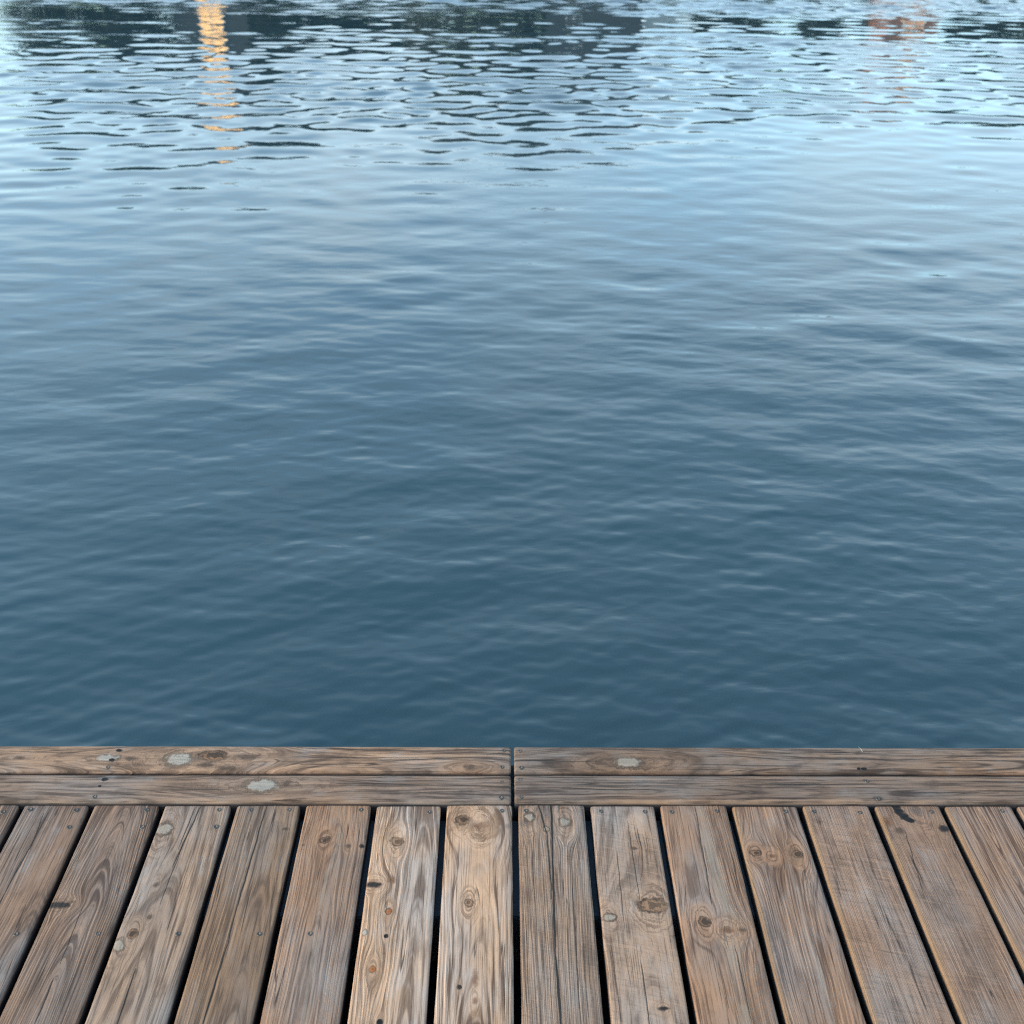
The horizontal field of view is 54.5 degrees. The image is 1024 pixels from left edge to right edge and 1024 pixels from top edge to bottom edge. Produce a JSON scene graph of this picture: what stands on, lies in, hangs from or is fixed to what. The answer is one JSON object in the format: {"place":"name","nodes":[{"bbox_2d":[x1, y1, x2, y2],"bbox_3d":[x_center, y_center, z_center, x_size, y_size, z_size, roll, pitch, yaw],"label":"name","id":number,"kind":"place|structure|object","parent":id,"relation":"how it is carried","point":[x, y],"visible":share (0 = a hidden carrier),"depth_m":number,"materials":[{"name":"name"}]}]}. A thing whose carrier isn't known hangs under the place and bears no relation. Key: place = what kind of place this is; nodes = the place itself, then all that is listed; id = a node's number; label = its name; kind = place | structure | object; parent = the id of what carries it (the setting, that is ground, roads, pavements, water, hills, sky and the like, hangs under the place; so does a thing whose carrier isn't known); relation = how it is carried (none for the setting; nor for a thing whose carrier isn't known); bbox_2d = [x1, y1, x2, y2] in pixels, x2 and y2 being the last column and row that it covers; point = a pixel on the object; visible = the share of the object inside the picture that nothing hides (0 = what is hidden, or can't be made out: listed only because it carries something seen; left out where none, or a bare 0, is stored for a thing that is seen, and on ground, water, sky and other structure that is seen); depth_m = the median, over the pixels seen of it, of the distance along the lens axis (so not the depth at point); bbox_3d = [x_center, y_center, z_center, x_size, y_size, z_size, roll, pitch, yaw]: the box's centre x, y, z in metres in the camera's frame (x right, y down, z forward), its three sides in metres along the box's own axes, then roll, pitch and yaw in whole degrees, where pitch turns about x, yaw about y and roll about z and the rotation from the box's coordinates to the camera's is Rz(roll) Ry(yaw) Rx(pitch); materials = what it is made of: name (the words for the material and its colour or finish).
{"place":"outdoors","nodes":[
{"label":"outdoors","id":0,"kind":"place"},
{"bbox_2d":[0,0,1023,764],"bbox_3d":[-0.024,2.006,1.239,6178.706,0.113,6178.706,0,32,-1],"label":"water","id":1,"kind":"structure","parent":0,"point":[510,374],"depth_m":5.78,"materials":[{"name":"blue liquid"}]},
{"bbox_2d":[0,746,1023,1023],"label":"wooden dock","id":2,"kind":"object","parent":1,"relation":"in","point":[164,884],"visible":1,"depth_m":1.94,"materials":[{"name":"brown wood"}]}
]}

